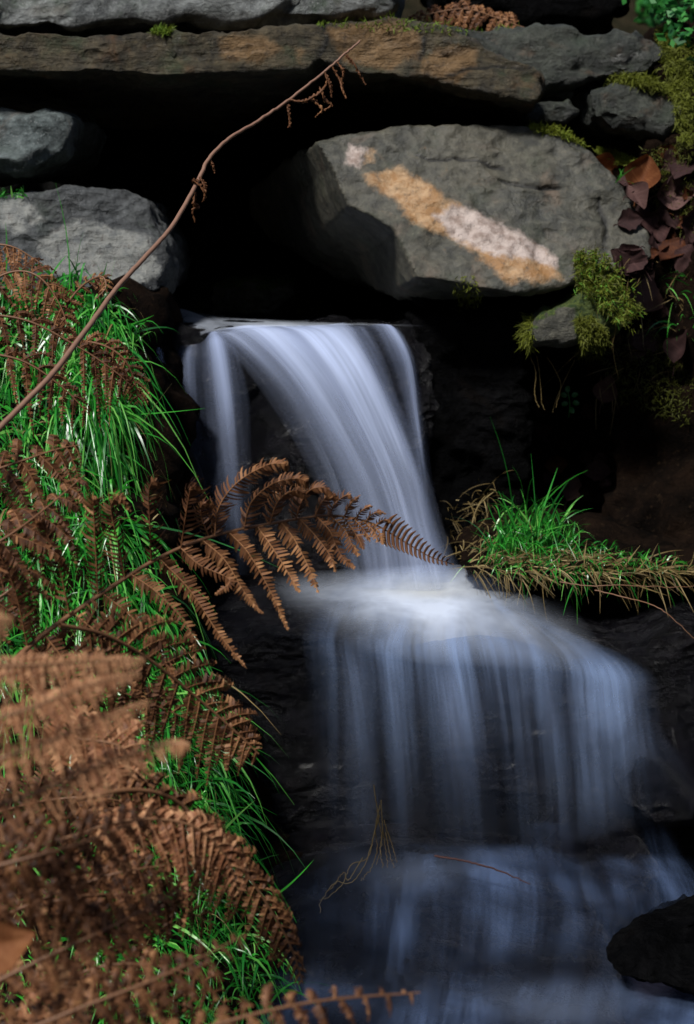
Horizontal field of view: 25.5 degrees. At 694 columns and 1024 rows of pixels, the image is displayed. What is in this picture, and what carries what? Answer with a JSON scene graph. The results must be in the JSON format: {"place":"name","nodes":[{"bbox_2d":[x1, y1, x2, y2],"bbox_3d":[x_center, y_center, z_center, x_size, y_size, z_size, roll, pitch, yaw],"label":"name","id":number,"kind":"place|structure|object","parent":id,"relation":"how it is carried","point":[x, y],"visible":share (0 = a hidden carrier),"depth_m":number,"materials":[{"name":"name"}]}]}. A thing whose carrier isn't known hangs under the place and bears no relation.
{"place":"outdoors","nodes":[
{"label":"outdoors","id":0,"kind":"place"},
{"bbox_2d":[0,274,302,1023],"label":"bank","id":1,"kind":"structure","parent":0,"point":[161,306],"depth_m":2.96,"materials":[{"name":"soil"}]},
{"bbox_2d":[0,921,34,972],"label":"fallen leaf","id":2,"kind":"object","parent":1,"relation":"on","point":[15,941],"visible":1,"depth_m":1.37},
{"bbox_2d":[0,244,41,287],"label":"bracken frond","id":3,"kind":"object","parent":1,"relation":"on","point":[6,248],"visible":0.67,"depth_m":2.46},
{"bbox_2d":[0,551,57,651],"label":"bracken frond","id":4,"kind":"object","parent":1,"relation":"on","point":[35,574],"visible":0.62,"depth_m":2.05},
{"bbox_2d":[0,257,81,346],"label":"bracken frond","id":5,"kind":"object","parent":1,"relation":"on","point":[50,285],"visible":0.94,"depth_m":2.41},
{"bbox_2d":[0,434,82,589],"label":"bracken frond","id":6,"kind":"object","parent":1,"relation":"on","point":[24,468],"visible":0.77,"depth_m":2.15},
{"bbox_2d":[0,475,89,632],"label":"bracken frond","id":7,"kind":"object","parent":1,"relation":"on","point":[40,542],"visible":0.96,"depth_m":2.05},
{"bbox_2d":[0,341,91,435],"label":"bracken frond","id":8,"kind":"object","parent":1,"relation":"on","point":[9,354],"visible":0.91,"depth_m":2.35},
{"bbox_2d":[14,955,109,1023],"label":"bracken frond","id":9,"kind":"object","parent":1,"relation":"on","point":[24,1014],"visible":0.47,"depth_m":1.55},
{"bbox_2d":[0,306,133,431],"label":"bracken frond","id":10,"kind":"object","parent":1,"relation":"on","point":[114,368],"visible":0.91,"depth_m":2.39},
{"bbox_2d":[0,803,161,956],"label":"bracken frond","id":11,"kind":"object","parent":1,"relation":"on","point":[65,885],"visible":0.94,"depth_m":1.43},
{"bbox_2d":[0,754,169,876],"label":"bracken frond","id":12,"kind":"object","parent":1,"relation":"on","point":[111,805],"visible":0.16,"depth_m":1.99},
{"bbox_2d":[0,737,189,849],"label":"bracken frond","id":13,"kind":"object","parent":1,"relation":"on","point":[97,769],"visible":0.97,"depth_m":1.36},
{"bbox_2d":[0,699,151,803],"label":"bracken frond","id":14,"kind":"object","parent":13,"relation":"on","point":[62,742],"visible":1,"depth_m":1.33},
{"bbox_2d":[0,672,140,758],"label":"bracken frond","id":15,"kind":"object","parent":14,"relation":"on","point":[58,700],"visible":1,"depth_m":1.32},
{"bbox_2d":[0,649,144,705],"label":"bracken frond","id":16,"kind":"object","parent":14,"relation":"on","point":[38,665],"visible":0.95,"depth_m":1.37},
{"bbox_2d":[0,184,190,295],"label":"boulder","id":17,"kind":"object","parent":1,"relation":"on","point":[124,229],"visible":0.7,"depth_m":3.38,"materials":[{"name":"grey stone"}]},
{"bbox_2d":[0,107,106,186],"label":"pale stone","id":18,"kind":"object","parent":17,"relation":"on","point":[44,145],"visible":1,"depth_m":3.42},
{"bbox_2d":[0,168,632,199],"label":"grass","id":19,"kind":"structure","parent":17,"relation":"on","point":[22,190],"depth_m":3.39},
{"bbox_2d":[0,953,198,1023],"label":"bracken frond","id":20,"kind":"object","parent":1,"relation":"on","point":[106,973],"visible":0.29,"depth_m":1.68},
{"bbox_2d":[17,628,188,747],"bbox_3d":[-0.351,0.257,2.128,0.258,0.198,0.076,-4,10,-24],"label":"bracken frond","id":21,"kind":"object","parent":1,"relation":"on","point":[41,650],"visible":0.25,"depth_m":2.11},
{"bbox_2d":[72,331,152,407],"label":"bracken frond","id":22,"kind":"object","parent":1,"relation":"on","point":[98,342],"visible":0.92,"depth_m":2.42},
{"bbox_2d":[0,934,244,1023],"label":"bracken frond","id":23,"kind":"object","parent":1,"relation":"on","point":[156,984],"visible":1,"depth_m":1.43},
{"bbox_2d":[0,887,187,1018],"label":"bracken frond","id":24,"kind":"object","parent":23,"relation":"on","point":[111,928],"visible":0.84,"depth_m":1.47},
{"bbox_2d":[0,817,107,966],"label":"bracken frond","id":25,"kind":"object","parent":24,"relation":"on","point":[65,916],"visible":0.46,"depth_m":1.48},
{"bbox_2d":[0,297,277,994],"bbox_3d":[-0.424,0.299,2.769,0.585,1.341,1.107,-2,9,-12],"label":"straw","id":26,"kind":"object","parent":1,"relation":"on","point":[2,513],"visible":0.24,"depth_m":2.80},
{"bbox_2d":[54,934,239,1023],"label":"bracken frond","id":27,"kind":"object","parent":1,"relation":"on","point":[194,981],"visible":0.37,"depth_m":1.77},
{"bbox_2d":[0,842,168,986],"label":"bracken frond","id":28,"kind":"object","parent":27,"relation":"on","point":[118,883],"visible":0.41,"depth_m":1.74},
{"bbox_2d":[0,190,315,1023],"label":"grass","id":29,"kind":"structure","parent":1,"relation":"on","point":[103,460],"depth_m":2.81,"materials":[{"name":"plant"}]},
{"bbox_2d":[53,272,112,349],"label":"bracken frond","id":30,"kind":"object","parent":29,"relation":"on","point":[97,282],"visible":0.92,"depth_m":2.42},
{"bbox_2d":[58,600,261,785],"bbox_3d":[-0.252,0.243,2.033,0.309,0.286,0.064,-7,12,-38],"label":"bracken frond","id":31,"kind":"object","parent":1,"relation":"on","point":[159,644],"visible":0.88,"depth_m":2.04,"materials":[{"name":"plant"}]},
{"bbox_2d":[0,40,365,430],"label":"dead stem","id":32,"kind":"object","parent":1,"relation":"on","point":[30,396],"visible":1,"depth_m":2.61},
{"bbox_2d":[74,769,305,985],"bbox_3d":[-0.200,0.464,1.915,0.322,0.335,0.072,-7,11,-36],"label":"bracken frond","id":33,"kind":"object","parent":1,"relation":"on","point":[183,800],"visible":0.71,"depth_m":1.94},
{"bbox_2d":[30,705,157,817],"bbox_3d":[-0.300,0.303,1.837,0.150,0.137,0.066,0,9,0],"label":"bracken frond","id":34,"kind":"object","parent":33,"relation":"on","point":[110,743],"visible":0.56,"depth_m":1.82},
{"bbox_2d":[22,851,214,971],"bbox_3d":[-0.275,0.483,1.848,0.235,0.151,0.054,-4,10,-23],"label":"bracken frond","id":35,"kind":"object","parent":33,"relation":"attached to","point":[168,925],"visible":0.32,"depth_m":1.85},
{"bbox_2d":[61,799,249,938],"bbox_3d":[-0.225,0.418,1.800,0.228,0.171,0.085,-4,10,-22],"label":"bracken frond","id":36,"kind":"object","parent":33,"relation":"attached to","point":[176,836],"visible":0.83,"depth_m":1.78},
{"bbox_2d":[0,457,453,734],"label":"bracken frond","id":37,"kind":"object","parent":1,"relation":"on","point":[297,492],"visible":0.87,"depth_m":2.20,"materials":[{"name":"plant"}]},
{"bbox_2d":[166,982,419,1023],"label":"bracken frond","id":38,"kind":"object","parent":1,"relation":"on","point":[221,1016],"visible":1,"depth_m":1.44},
{"bbox_2d":[212,333,227,409],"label":"waterfall","id":39,"kind":"structure","parent":0,"point":[219,358],"depth_m":3.30,"materials":[{"name":"liquid"}]},
{"bbox_2d":[237,325,397,442],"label":"waterfall","id":40,"kind":"structure","parent":0,"point":[339,352],"depth_m":3.26,"materials":[{"name":"liquid"}]},
{"bbox_2d":[180,307,584,379],"bbox_3d":[0.036,-0.502,4.395,1.390,0.167,1.625,0,9,0],"label":"stream bed","id":41,"kind":"object","parent":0,"point":[559,358],"visible":0.14,"depth_m":3.94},
{"bbox_2d":[385,324,403,344],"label":"waterfall","id":42,"kind":"structure","parent":0,"point":[395,332],"depth_m":3.35,"materials":[{"name":"liquid"}]},
{"bbox_2d":[402,0,691,35],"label":"ground","id":43,"kind":"structure","parent":0,"point":[626,23],"depth_m":8.99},
{"bbox_2d":[0,611,12,649],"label":"bracken frond","id":44,"kind":"object","parent":43,"relation":"on","point":[5,619],"visible":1,"depth_m":1.15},
{"bbox_2d":[0,122,408,309],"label":"cave back wall","id":45,"kind":"structure","parent":43,"relation":"on","point":[225,236],"depth_m":4.91,"materials":[{"name":"stone"}]},
{"bbox_2d":[196,569,693,902],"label":"ledge rock","id":46,"kind":"object","parent":43,"relation":"on","point":[510,717],"visible":0.52,"depth_m":2.91,"materials":[{"name":"stone"}]},
{"bbox_2d":[171,314,453,576],"bbox_3d":[-0.130,-0.148,3.658,0.743,0.634,0.612,0,9,0],"label":"fall rock","id":47,"kind":"object","parent":46,"relation":"on","point":[278,407],"visible":0.52,"depth_m":3.41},
{"bbox_2d":[393,298,537,571],"bbox_3d":[0.277,-0.213,3.843,0.340,0.663,0.849,0,9,0],"label":"dark wall rock","id":48,"kind":"object","parent":46,"relation":"on","point":[483,373],"depth_m":3.44,"materials":[{"name":"stone"}]},
{"bbox_2d":[407,290,569,309],"bbox_3d":[0.333,-0.547,3.905,0.402,0.093,0.929,0,9,0],"label":"ledge stone","id":49,"kind":"object","parent":48,"relation":"on","point":[537,301],"visible":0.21,"depth_m":3.47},
{"bbox_2d":[249,124,651,299],"bbox_3d":[0.191,-0.800,4.196,0.959,0.404,1.972,0,9,0],"label":"boulder","id":50,"kind":"object","parent":49,"relation":"on","point":[405,212],"visible":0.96,"depth_m":3.35,"materials":[{"name":"stone"}]},
{"bbox_2d":[0,16,544,136],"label":"stone slab","id":51,"kind":"structure","parent":50,"relation":"on","point":[220,83],"depth_m":3.38,"materials":[{"name":"stone"}]},
{"bbox_2d":[0,0,404,37],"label":"granite block","id":52,"kind":"structure","parent":51,"relation":"on","point":[84,18],"depth_m":3.48,"materials":[{"name":"stone"}]},
{"bbox_2d":[148,10,518,36],"bbox_3d":[-0.024,-1.899,5.986,0.922,0.867,5.518,0,9,0],"label":"moss","id":53,"kind":"object","parent":51,"relation":"on","point":[162,29],"visible":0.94,"depth_m":3.36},
{"bbox_2d":[452,276,482,311],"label":"moss","id":54,"kind":"object","parent":50,"relation":"on","point":[462,302],"visible":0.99,"depth_m":3.32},
{"bbox_2d":[513,99,578,126],"bbox_3d":[0.472,-0.979,3.866,0.145,0.069,0.609,0,9,0],"label":"wedge stone","id":55,"kind":"object","parent":50,"relation":"on","point":[565,112],"visible":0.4,"depth_m":3.58,"materials":[{"name":"stone"}]},
{"bbox_2d":[537,91,573,102],"bbox_3d":[0.501,-1.048,3.933,0.075,0.051,0.605,0,9,0],"label":"wedge stone","id":56,"kind":"object","parent":55,"relation":"on","point":[566,95],"visible":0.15,"depth_m":3.65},
{"bbox_2d":[421,21,664,100],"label":"stone slab","id":57,"kind":"structure","parent":56,"relation":"on","point":[564,58],"depth_m":3.60,"materials":[{"name":"stone"}]},
{"bbox_2d":[404,0,522,30],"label":"bracken frond","id":58,"kind":"object","parent":57,"relation":"on","point":[485,16],"visible":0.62,"depth_m":3.71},
{"bbox_2d":[420,0,629,34],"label":"stone block","id":59,"kind":"structure","parent":57,"relation":"on","point":[589,17],"depth_m":4.00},
{"bbox_2d":[596,152,616,174],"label":"fallen leaf","id":60,"kind":"object","parent":50,"relation":"on","point":[606,159],"visible":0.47,"depth_m":3.65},
{"bbox_2d":[613,207,643,229],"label":"fallen leaf","id":61,"kind":"object","parent":50,"relation":"on","point":[629,219],"visible":1,"depth_m":3.36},
{"bbox_2d":[610,248,651,281],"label":"fallen leaf","id":62,"kind":"object","parent":50,"relation":"on","point":[613,251],"visible":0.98,"depth_m":3.29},
{"bbox_2d":[623,181,648,208],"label":"fallen leaf","id":63,"kind":"object","parent":50,"relation":"on","point":[639,195],"visible":1,"depth_m":3.37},
{"bbox_2d":[512,312,536,358],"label":"moss","id":64,"kind":"object","parent":48,"relation":"on","point":[528,346],"visible":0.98,"depth_m":3.32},
{"bbox_2d":[449,265,693,614],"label":"grass","id":65,"kind":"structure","parent":46,"relation":"on","point":[512,539],"depth_m":3.11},
{"bbox_2d":[595,590,693,637],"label":"twig","id":66,"kind":"object","parent":46,"relation":"on","point":[643,602],"visible":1,"depth_m":2.82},
{"bbox_2d":[606,710,693,827],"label":"boulder","id":67,"kind":"object","parent":46,"relation":"on","point":[650,759],"visible":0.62,"depth_m":2.79,"materials":[{"name":"stone"}]},
{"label":"waterfall","id":68,"kind":"structure","parent":46,"relation":"on","visible":0},
{"bbox_2d":[354,577,489,631],"bbox_3d":[0.157,0.210,3.000,0.641,0.119,0.514,0,9,0],"label":"foam","id":69,"kind":"object","parent":68,"relation":"on","point":[445,605],"visible":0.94,"depth_m":2.99,"materials":[{"name":"liquid"}]},
{"bbox_2d":[622,0,693,61],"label":"undergrowth","id":70,"kind":"object","parent":43,"relation":"on","point":[662,8],"visible":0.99,"depth_m":3.74,"materials":[{"name":"green plant"}]},
{"bbox_2d":[507,100,598,289],"bbox_3d":[0.869,-0.958,4.302,0.965,0.802,0.979,0,9,0],"label":"rock face","id":71,"kind":"object","parent":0,"point":[569,124],"depth_m":3.91},
{"bbox_2d":[526,374,591,513],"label":"bank","id":72,"kind":"structure","parent":0,"point":[567,443],"depth_m":3.73,"materials":[{"name":"soil"}]},
{"bbox_2d":[532,396,551,417],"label":"fallen leaf","id":73,"kind":"object","parent":72,"relation":"on","point":[539,410],"visible":0.67,"depth_m":3.71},
{"bbox_2d":[542,472,553,485],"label":"fallen leaf","id":74,"kind":"object","parent":72,"relation":"on","point":[548,477],"visible":1,"depth_m":3.76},
{"bbox_2d":[560,475,581,510],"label":"fallen leaf","id":75,"kind":"object","parent":72,"relation":"on","point":[570,491],"visible":0.92,"depth_m":3.73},
{"bbox_2d":[450,508,693,581],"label":"bank mound","id":76,"kind":"object","parent":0,"point":[601,528],"visible":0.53,"depth_m":3.22,"materials":[{"name":"soil"}]},
{"bbox_2d":[435,247,693,618],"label":"straw","id":77,"kind":"object","parent":76,"relation":"on","point":[613,579],"visible":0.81,"depth_m":3.04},
{"bbox_2d":[560,581,692,587],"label":"twig","id":78,"kind":"object","parent":77,"relation":"on","point":[620,585],"visible":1,"depth_m":2.93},
{"bbox_2d":[561,8,693,543],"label":"bank","id":79,"kind":"structure","parent":0,"point":[650,463],"depth_m":3.53,"materials":[{"name":"soil"}]},
{"bbox_2d":[561,386,578,417],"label":"green sprig","id":80,"kind":"object","parent":79,"relation":"on","point":[565,403],"visible":1,"depth_m":3.44,"materials":[{"name":"green plant"}]},
{"bbox_2d":[524,289,623,347],"bbox_3d":[0.498,-0.464,3.621,0.240,0.128,0.719,0,9,0],"label":"stone","id":81,"kind":"object","parent":79,"relation":"in","point":[553,326],"visible":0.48,"depth_m":3.28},
{"bbox_2d":[570,312,612,365],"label":"moss","id":82,"kind":"object","parent":81,"relation":"on","point":[599,341],"visible":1,"depth_m":3.27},
{"bbox_2d":[526,119,636,165],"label":"moss","id":83,"kind":"object","parent":79,"relation":"on","point":[546,130],"visible":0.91,"depth_m":3.42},
{"bbox_2d":[582,458,615,481],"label":"fallen leaf","id":84,"kind":"object","parent":79,"relation":"on","point":[597,464],"visible":0.96,"depth_m":3.65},
{"bbox_2d":[593,375,616,413],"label":"fallen leaf","id":85,"kind":"object","parent":79,"relation":"on","point":[601,387],"visible":1,"depth_m":3.54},
{"bbox_2d":[567,242,646,333],"bbox_3d":[0.591,-0.527,3.575,0.176,0.200,0.754,1,9,6],"label":"moss","id":86,"kind":"object","parent":79,"relation":"on","point":[610,285],"visible":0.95,"depth_m":3.27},
{"bbox_2d":[614,248,647,280],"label":"fallen leaf","id":87,"kind":"object","parent":86,"relation":"on","point":[631,257],"visible":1,"depth_m":3.29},
{"bbox_2d":[616,244,647,274],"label":"fallen leaf","id":88,"kind":"object","parent":86,"relation":"on","point":[633,267],"visible":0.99,"depth_m":3.29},
{"bbox_2d":[608,331,627,350],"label":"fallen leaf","id":89,"kind":"object","parent":79,"relation":"on","point":[617,336],"visible":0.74,"depth_m":3.55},
{"bbox_2d":[570,80,680,147],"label":"stone block","id":90,"kind":"structure","parent":79,"relation":"on","point":[609,113],"depth_m":3.54,"materials":[{"name":"stone"}]},
{"bbox_2d":[625,330,647,363],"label":"fallen leaf","id":91,"kind":"object","parent":79,"relation":"on","point":[636,353],"visible":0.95,"depth_m":3.52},
{"bbox_2d":[629,331,651,356],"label":"fallen leaf","id":92,"kind":"object","parent":79,"relation":"on","point":[638,338],"visible":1,"depth_m":3.52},
{"bbox_2d":[624,154,660,205],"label":"fallen leaf","id":93,"kind":"object","parent":79,"relation":"on","point":[645,168],"visible":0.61,"depth_m":3.52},
{"bbox_2d":[626,271,664,325],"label":"fallen leaf","id":94,"kind":"object","parent":79,"relation":"on","point":[648,301],"visible":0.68,"depth_m":3.54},
{"bbox_2d":[601,138,693,426],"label":"moss","id":95,"kind":"object","parent":79,"relation":"on","point":[658,335],"visible":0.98,"depth_m":3.52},
{"bbox_2d":[656,192,682,228],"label":"fallen leaf","id":96,"kind":"object","parent":95,"relation":"on","point":[665,215],"visible":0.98,"depth_m":3.54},
{"bbox_2d":[602,22,693,148],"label":"moss","id":97,"kind":"object","parent":79,"relation":"on","point":[652,84],"visible":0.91,"depth_m":3.55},
{"bbox_2d":[641,211,658,227],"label":"fallen leaf","id":98,"kind":"object","parent":79,"relation":"on","point":[653,215],"visible":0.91,"depth_m":3.57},
{"bbox_2d":[648,230,658,248],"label":"fallen leaf","id":99,"kind":"object","parent":79,"relation":"on","point":[652,242],"visible":1,"depth_m":3.35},
{"bbox_2d":[640,202,670,242],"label":"fallen leaf","id":100,"kind":"object","parent":79,"relation":"on","point":[661,231],"visible":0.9,"depth_m":3.56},
{"bbox_2d":[646,302,667,317],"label":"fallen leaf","id":101,"kind":"object","parent":79,"relation":"on","point":[661,312],"visible":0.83,"depth_m":3.54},
{"bbox_2d":[654,145,678,167],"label":"fallen leaf","id":102,"kind":"object","parent":79,"relation":"on","point":[664,147],"visible":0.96,"depth_m":3.54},
{"bbox_2d":[647,177,693,209],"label":"fallen leaf","id":103,"kind":"object","parent":79,"relation":"on","point":[672,187],"visible":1,"depth_m":3.53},
{"bbox_2d":[665,226,676,239],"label":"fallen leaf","id":104,"kind":"object","parent":79,"relation":"on","point":[671,234],"visible":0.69,"depth_m":3.56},
{"bbox_2d":[658,237,685,260],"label":"fallen leaf","id":105,"kind":"object","parent":79,"relation":"on","point":[669,251],"visible":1,"depth_m":3.52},
{"bbox_2d":[660,148,686,170],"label":"fallen leaf","id":106,"kind":"object","parent":79,"relation":"on","point":[668,155],"visible":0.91,"depth_m":3.54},
{"bbox_2d":[662,329,686,375],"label":"fallen leaf","id":107,"kind":"object","parent":79,"relation":"on","point":[674,345],"visible":1,"depth_m":3.46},
{"bbox_2d":[667,163,693,183],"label":"fallen leaf","id":108,"kind":"object","parent":79,"relation":"on","point":[680,171],"visible":1,"depth_m":3.51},
{"bbox_2d":[672,240,693,277],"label":"fallen leaf","id":109,"kind":"object","parent":79,"relation":"on","point":[681,263],"visible":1,"depth_m":3.50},
{"bbox_2d":[674,180,693,202],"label":"fallen leaf","id":110,"kind":"object","parent":79,"relation":"on","point":[678,192],"visible":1,"depth_m":3.52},
{"bbox_2d":[679,228,693,244],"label":"fallen leaf","id":111,"kind":"object","parent":79,"relation":"on","point":[684,237],"visible":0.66,"depth_m":3.52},
{"bbox_2d":[681,209,693,242],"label":"fallen leaf","id":112,"kind":"object","parent":79,"relation":"on","point":[687,223],"visible":1,"depth_m":3.50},
{"bbox_2d":[619,976,693,1023],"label":"stream water","id":113,"kind":"structure","parent":0,"point":[650,1003],"depth_m":2.59,"materials":[{"name":"blue liquid"}]},
{"bbox_2d":[218,822,627,1023],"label":"rock","id":114,"kind":"object","parent":113,"relation":"on","point":[455,942],"visible":0.58,"depth_m":2.59,"materials":[{"name":"stone"}]},
{"bbox_2d":[319,785,397,911],"bbox_3d":[0.012,0.580,2.667,0.169,0.188,0.049,-6,11,-32],"label":"root tangle","id":115,"kind":"object","parent":114,"relation":"on","point":[378,816],"visible":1,"depth_m":2.70,"materials":[{"name":"plant"}]},
{"bbox_2d":[526,805,666,935],"bbox_3d":[0.453,0.658,2.952,0.298,0.243,0.552,0,9,0],"label":"boulder","id":116,"kind":"object","parent":113,"relation":"on","point":[606,860],"visible":0.49,"depth_m":2.80,"materials":[{"name":"stone"}]},
{"bbox_2d":[606,894,693,994],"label":"boulder","id":117,"kind":"object","parent":113,"relation":"in","point":[654,945],"visible":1,"depth_m":2.39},
{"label":"cascade","id":118,"kind":"structure","parent":0,"visible":0},
{"bbox_2d":[434,855,529,883],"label":"twig","id":119,"kind":"object","parent":118,"relation":"on","point":[446,857],"visible":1,"depth_m":2.59,"materials":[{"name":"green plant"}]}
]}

